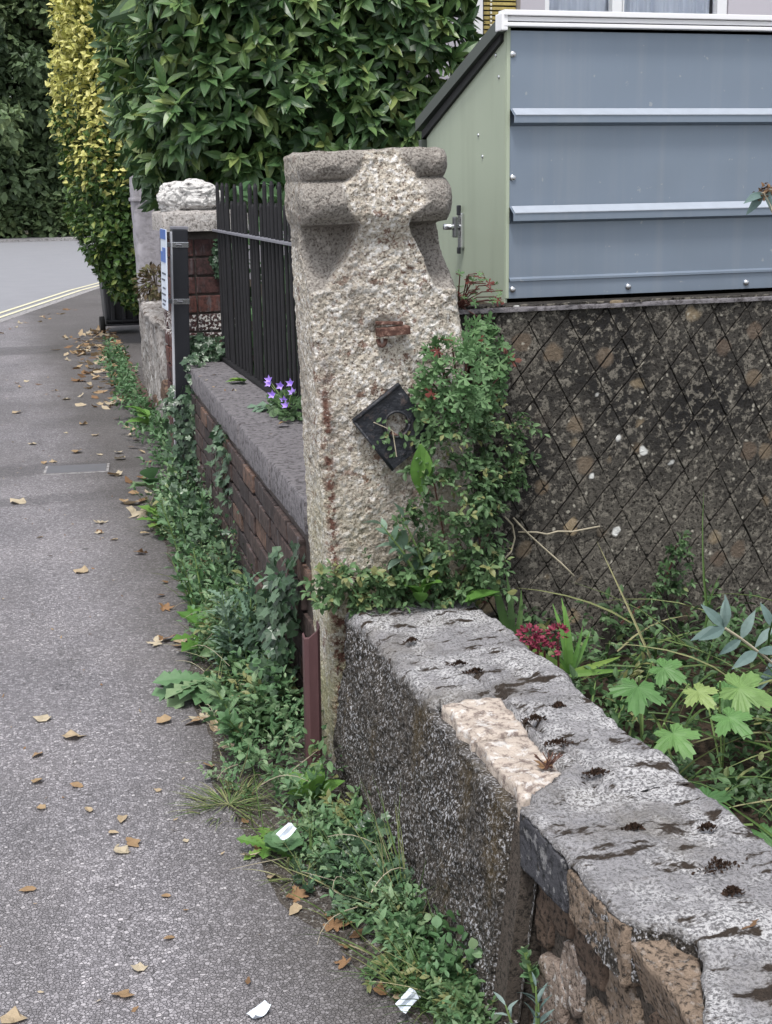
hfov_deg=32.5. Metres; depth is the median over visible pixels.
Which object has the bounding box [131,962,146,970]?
fallen leaf
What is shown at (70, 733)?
fallen leaf
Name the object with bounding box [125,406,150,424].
broadleaf weed
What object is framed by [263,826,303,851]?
mallow
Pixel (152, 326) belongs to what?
rough wall
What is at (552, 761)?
red moss sprig
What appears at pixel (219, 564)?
weed mat
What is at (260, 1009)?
paper scrap
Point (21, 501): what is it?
fallen leaf
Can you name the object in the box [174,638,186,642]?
fallen leaf
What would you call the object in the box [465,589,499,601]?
spotted dock
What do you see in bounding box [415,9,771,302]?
metal shed
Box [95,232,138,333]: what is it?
wheelie bin
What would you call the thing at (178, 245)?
sign post
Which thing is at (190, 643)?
dandelion
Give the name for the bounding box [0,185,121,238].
roadside hedge
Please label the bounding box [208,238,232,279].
ivy
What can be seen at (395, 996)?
fallen leaf
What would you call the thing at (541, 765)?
fallen leaf
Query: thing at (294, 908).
fallen leaf
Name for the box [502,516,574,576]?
dead twigs
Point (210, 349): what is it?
ivy
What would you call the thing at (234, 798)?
grass tuft
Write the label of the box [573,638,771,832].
garden soil
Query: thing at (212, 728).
fallen leaf
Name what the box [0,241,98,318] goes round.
road
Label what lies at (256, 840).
dandelion
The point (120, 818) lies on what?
fallen leaf
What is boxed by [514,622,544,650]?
sedum head
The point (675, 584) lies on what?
wall creeper
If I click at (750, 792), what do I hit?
undergrowth
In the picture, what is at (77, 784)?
fallen leaf
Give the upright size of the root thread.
0.020 m
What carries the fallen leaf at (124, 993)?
on the pavement at (90, 920)
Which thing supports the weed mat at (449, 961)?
on the pavement at (90, 920)
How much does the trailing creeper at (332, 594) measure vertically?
0.187 m
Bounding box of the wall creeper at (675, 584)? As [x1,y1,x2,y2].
[600,530,696,638]
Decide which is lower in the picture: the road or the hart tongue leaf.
the hart tongue leaf
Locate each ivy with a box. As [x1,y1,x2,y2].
[161,385,198,500]
[179,332,235,465]
[204,423,232,508]
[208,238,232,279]
[241,540,305,710]
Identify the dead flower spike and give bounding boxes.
[752,182,771,200]
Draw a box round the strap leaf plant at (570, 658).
[526,598,623,676]
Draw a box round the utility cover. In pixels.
[43,463,109,474]
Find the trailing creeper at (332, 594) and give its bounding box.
[297,547,517,618]
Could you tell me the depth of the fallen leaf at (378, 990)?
2.69 m
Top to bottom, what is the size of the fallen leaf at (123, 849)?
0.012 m
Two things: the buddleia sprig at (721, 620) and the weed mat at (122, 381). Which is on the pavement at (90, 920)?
the weed mat at (122, 381)
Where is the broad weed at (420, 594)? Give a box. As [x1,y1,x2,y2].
[400,574,442,602]
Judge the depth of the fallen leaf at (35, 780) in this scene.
3.67 m
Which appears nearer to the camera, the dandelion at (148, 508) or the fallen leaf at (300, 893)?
the fallen leaf at (300, 893)
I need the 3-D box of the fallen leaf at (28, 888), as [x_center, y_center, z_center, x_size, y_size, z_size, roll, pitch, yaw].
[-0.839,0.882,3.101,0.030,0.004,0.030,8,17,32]
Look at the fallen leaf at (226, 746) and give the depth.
3.85 m
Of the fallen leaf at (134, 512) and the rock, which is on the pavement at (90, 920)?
the fallen leaf at (134, 512)
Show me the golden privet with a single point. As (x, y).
(103, 188)
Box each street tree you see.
[0,0,103,237]
[0,0,113,234]
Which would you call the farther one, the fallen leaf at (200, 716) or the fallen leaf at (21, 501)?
the fallen leaf at (21, 501)
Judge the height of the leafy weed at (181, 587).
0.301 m
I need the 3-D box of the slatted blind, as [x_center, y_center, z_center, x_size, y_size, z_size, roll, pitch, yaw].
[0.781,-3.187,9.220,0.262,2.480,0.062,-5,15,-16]
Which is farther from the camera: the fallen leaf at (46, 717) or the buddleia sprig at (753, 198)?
the fallen leaf at (46, 717)
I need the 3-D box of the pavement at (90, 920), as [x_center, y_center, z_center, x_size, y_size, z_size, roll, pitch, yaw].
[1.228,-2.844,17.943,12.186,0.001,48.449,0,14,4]
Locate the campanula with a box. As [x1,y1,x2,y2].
[264,375,302,420]
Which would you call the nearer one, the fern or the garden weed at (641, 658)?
the garden weed at (641, 658)
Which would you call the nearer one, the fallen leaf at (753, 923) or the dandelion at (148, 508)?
the fallen leaf at (753, 923)
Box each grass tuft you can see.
[164,771,286,828]
[250,834,332,893]
[309,775,438,938]
[326,913,475,1023]
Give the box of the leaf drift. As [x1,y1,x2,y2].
[51,328,137,408]
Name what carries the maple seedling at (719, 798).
on the garden soil at (700, 748)
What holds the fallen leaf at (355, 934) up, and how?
on the verge soil at (315, 920)
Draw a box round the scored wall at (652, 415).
[458,291,771,661]
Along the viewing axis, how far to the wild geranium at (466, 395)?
3.46 m
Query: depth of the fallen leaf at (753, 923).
1.99 m
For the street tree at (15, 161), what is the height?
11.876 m
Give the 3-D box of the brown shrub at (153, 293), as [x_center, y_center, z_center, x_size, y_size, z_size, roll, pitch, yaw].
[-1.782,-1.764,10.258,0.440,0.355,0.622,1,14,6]
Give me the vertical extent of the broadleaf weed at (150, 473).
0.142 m
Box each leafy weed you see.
[154,487,209,562]
[164,543,222,619]
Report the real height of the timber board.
0.070 m
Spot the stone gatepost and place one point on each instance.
(375, 296)
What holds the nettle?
on the verge soil at (315, 920)
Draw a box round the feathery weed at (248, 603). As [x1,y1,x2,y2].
[207,566,267,676]
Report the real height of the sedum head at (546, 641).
0.166 m
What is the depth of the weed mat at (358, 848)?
3.13 m
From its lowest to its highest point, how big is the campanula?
0.176 m
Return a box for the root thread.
[518,525,599,534]
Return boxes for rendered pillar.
[129,176,161,294]
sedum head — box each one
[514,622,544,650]
[525,632,549,654]
[531,637,561,657]
[544,623,569,667]
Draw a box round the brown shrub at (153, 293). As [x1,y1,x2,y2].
[131,262,161,302]
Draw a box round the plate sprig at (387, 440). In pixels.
[372,417,415,457]
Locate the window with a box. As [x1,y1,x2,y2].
[545,0,726,13]
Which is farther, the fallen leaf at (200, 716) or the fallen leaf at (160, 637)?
the fallen leaf at (160, 637)
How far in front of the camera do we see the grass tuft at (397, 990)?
2.65 m
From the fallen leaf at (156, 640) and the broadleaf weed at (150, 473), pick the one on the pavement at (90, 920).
the fallen leaf at (156, 640)
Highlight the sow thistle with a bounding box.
[362,502,444,578]
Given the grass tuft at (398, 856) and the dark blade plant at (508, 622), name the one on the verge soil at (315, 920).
the grass tuft at (398, 856)
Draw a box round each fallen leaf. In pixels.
[0,1006,26,1022]
[10,497,25,503]
[19,886,35,890]
[31,778,41,782]
[33,714,50,721]
[37,804,45,808]
[61,729,83,737]
[70,782,83,787]
[73,565,88,572]
[84,807,92,811]
[111,989,134,996]
[114,845,128,852]
[117,815,127,822]
[123,500,139,503]
[125,476,132,483]
[126,504,151,517]
[126,837,139,846]
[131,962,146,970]
[147,635,161,645]
[156,714,170,722]
[158,634,175,639]
[159,602,173,610]
[163,935,174,938]
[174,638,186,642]
[189,710,216,719]
[189,716,205,722]
[209,720,219,731]
[216,742,233,748]
[286,884,308,902]
[289,903,301,914]
[323,913,352,931]
[334,956,350,968]
[349,928,362,937]
[373,982,386,994]
[393,992,399,998]
[533,760,551,768]
[742,919,758,928]
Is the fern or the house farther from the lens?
the house
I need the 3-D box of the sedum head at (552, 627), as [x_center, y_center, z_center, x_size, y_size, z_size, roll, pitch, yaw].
[0.431,0.357,3.334,0.066,0.168,0.067,-5,15,-16]
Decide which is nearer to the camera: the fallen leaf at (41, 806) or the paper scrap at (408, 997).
the paper scrap at (408, 997)
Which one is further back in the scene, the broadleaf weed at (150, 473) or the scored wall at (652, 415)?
the broadleaf weed at (150, 473)
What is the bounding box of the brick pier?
[152,208,248,465]
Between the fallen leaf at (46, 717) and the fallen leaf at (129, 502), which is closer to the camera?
the fallen leaf at (46, 717)
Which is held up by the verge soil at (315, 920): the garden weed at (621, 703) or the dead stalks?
the dead stalks
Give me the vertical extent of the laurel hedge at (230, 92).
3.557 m
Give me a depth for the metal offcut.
3.52 m
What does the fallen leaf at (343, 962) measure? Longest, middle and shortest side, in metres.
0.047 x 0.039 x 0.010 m
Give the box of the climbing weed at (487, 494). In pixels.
[311,398,550,609]
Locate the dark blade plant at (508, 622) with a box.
[483,550,522,638]
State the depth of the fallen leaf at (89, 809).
3.50 m
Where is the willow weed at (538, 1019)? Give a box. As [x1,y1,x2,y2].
[494,972,553,1023]
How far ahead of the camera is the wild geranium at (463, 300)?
3.62 m
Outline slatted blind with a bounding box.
[484,0,515,33]
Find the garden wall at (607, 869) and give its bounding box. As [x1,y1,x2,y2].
[331,598,771,1023]
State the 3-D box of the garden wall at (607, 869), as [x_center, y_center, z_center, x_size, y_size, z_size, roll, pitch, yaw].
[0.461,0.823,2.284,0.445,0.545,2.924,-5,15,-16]
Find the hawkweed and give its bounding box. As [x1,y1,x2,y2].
[226,377,246,381]
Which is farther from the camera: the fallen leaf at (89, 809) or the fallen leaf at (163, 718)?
the fallen leaf at (163, 718)
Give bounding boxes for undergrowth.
[496,579,771,827]
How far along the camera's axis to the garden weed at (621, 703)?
3.23 m
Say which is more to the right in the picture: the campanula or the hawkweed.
the campanula
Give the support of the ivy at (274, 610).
attached to the brick wall at (266, 471)
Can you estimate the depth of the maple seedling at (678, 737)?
3.08 m
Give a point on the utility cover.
(74, 469)
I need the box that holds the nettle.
[201,668,269,753]
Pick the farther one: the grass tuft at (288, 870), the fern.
the fern
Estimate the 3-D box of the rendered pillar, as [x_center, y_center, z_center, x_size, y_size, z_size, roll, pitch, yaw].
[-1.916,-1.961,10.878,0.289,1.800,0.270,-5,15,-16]
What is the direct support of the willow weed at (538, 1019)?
on the pavement at (90, 920)
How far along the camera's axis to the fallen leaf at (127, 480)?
7.36 m
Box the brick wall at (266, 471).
[188,360,314,716]
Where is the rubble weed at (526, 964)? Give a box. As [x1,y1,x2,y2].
[517,944,539,992]
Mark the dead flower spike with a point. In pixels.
(766, 188)
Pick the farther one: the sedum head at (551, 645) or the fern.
the fern
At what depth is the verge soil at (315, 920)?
3.42 m
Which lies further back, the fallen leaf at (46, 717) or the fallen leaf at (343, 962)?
the fallen leaf at (46, 717)
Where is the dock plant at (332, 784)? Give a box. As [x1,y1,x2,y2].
[287,760,344,799]
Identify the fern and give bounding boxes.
[246,401,271,411]
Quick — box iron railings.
[212,181,301,412]
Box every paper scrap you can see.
[246,1000,270,1018]
[276,823,296,839]
[395,988,419,1013]
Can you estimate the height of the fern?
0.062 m
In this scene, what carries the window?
in the house
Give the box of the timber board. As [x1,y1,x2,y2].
[119,365,151,408]
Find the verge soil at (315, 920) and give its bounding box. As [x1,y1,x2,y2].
[145,499,436,1023]
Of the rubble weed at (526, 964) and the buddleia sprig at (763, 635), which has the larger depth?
the buddleia sprig at (763, 635)
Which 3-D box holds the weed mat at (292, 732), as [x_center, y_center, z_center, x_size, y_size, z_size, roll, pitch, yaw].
[-0.570,0.286,4.653,0.470,0.414,4.928,-5,14,-14]
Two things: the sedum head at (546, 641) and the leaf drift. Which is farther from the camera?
the leaf drift
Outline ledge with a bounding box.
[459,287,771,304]
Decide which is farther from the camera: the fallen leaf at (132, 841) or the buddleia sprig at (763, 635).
the buddleia sprig at (763, 635)
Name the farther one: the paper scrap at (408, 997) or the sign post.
the sign post
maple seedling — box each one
[606,657,718,759]
[699,786,771,846]
[708,671,771,773]
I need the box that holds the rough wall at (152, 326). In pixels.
[137,295,169,439]
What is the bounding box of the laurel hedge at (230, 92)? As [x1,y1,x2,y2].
[82,0,484,319]
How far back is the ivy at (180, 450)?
6.45 m
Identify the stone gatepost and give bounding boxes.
[283,147,474,763]
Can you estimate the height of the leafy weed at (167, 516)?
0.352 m
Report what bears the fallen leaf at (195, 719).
on the pavement at (90, 920)
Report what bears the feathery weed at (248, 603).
on the verge soil at (315, 920)
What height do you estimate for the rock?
0.186 m
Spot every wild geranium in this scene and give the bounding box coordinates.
[406,311,521,429]
[456,269,503,319]
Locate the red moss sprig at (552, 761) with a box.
[534,752,562,769]
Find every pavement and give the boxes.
[0,235,89,242]
[0,288,419,1023]
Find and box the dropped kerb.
[0,286,99,322]
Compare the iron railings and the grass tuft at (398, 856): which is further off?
the iron railings
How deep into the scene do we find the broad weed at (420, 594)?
3.50 m
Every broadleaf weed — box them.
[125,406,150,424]
[130,467,158,490]
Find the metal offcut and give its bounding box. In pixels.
[302,620,321,767]
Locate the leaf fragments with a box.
[0,381,260,1011]
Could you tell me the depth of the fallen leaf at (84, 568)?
5.67 m
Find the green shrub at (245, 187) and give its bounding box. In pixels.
[224,172,298,396]
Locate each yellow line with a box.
[0,282,98,313]
[0,285,98,317]
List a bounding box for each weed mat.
[93,336,171,472]
[129,460,495,1023]
[140,460,425,936]
[146,468,482,996]
[157,450,415,926]
[182,520,254,800]
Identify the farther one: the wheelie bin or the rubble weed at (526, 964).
the wheelie bin
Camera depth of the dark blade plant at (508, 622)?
3.63 m
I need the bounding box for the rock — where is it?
[156,178,224,211]
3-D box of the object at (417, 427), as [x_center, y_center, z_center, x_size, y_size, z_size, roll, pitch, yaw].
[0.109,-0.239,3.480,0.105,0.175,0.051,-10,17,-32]
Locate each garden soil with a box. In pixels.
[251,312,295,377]
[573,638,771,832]
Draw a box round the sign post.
[160,226,191,478]
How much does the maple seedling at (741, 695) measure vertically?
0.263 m
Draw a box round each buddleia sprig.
[690,595,771,688]
[744,191,771,214]
[755,603,771,668]
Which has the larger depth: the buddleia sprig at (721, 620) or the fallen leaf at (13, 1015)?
the buddleia sprig at (721, 620)
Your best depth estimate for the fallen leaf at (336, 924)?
2.93 m
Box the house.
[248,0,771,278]
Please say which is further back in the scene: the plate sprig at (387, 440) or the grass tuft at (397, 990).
the plate sprig at (387, 440)
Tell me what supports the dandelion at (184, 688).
on the verge soil at (315, 920)
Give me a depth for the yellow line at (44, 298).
19.80 m
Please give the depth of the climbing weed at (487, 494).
3.53 m
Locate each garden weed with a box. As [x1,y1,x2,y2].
[534,620,662,706]
[589,676,637,726]
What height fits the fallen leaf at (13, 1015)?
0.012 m
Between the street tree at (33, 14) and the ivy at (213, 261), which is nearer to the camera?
the ivy at (213, 261)
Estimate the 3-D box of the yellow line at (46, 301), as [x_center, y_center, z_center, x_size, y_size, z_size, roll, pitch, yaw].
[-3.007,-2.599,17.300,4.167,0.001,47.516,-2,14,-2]
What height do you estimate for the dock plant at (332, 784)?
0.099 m
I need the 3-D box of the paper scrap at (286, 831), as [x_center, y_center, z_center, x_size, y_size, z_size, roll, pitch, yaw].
[-0.240,0.768,3.182,0.028,0.032,0.043,12,19,42]
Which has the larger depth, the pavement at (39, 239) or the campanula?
the pavement at (39, 239)
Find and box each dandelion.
[136,505,168,528]
[152,668,215,708]
[170,606,226,651]
[236,827,302,860]
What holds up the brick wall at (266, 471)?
on the pavement at (90, 920)
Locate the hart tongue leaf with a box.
[410,444,433,493]
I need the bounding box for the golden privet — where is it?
[45,0,138,316]
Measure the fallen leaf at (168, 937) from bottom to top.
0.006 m
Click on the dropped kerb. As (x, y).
(42, 306)
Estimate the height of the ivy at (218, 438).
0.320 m
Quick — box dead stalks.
[161,513,405,943]
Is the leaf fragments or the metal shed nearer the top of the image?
the metal shed
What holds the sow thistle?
on the climbing weed at (487, 494)
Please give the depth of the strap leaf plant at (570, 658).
3.41 m

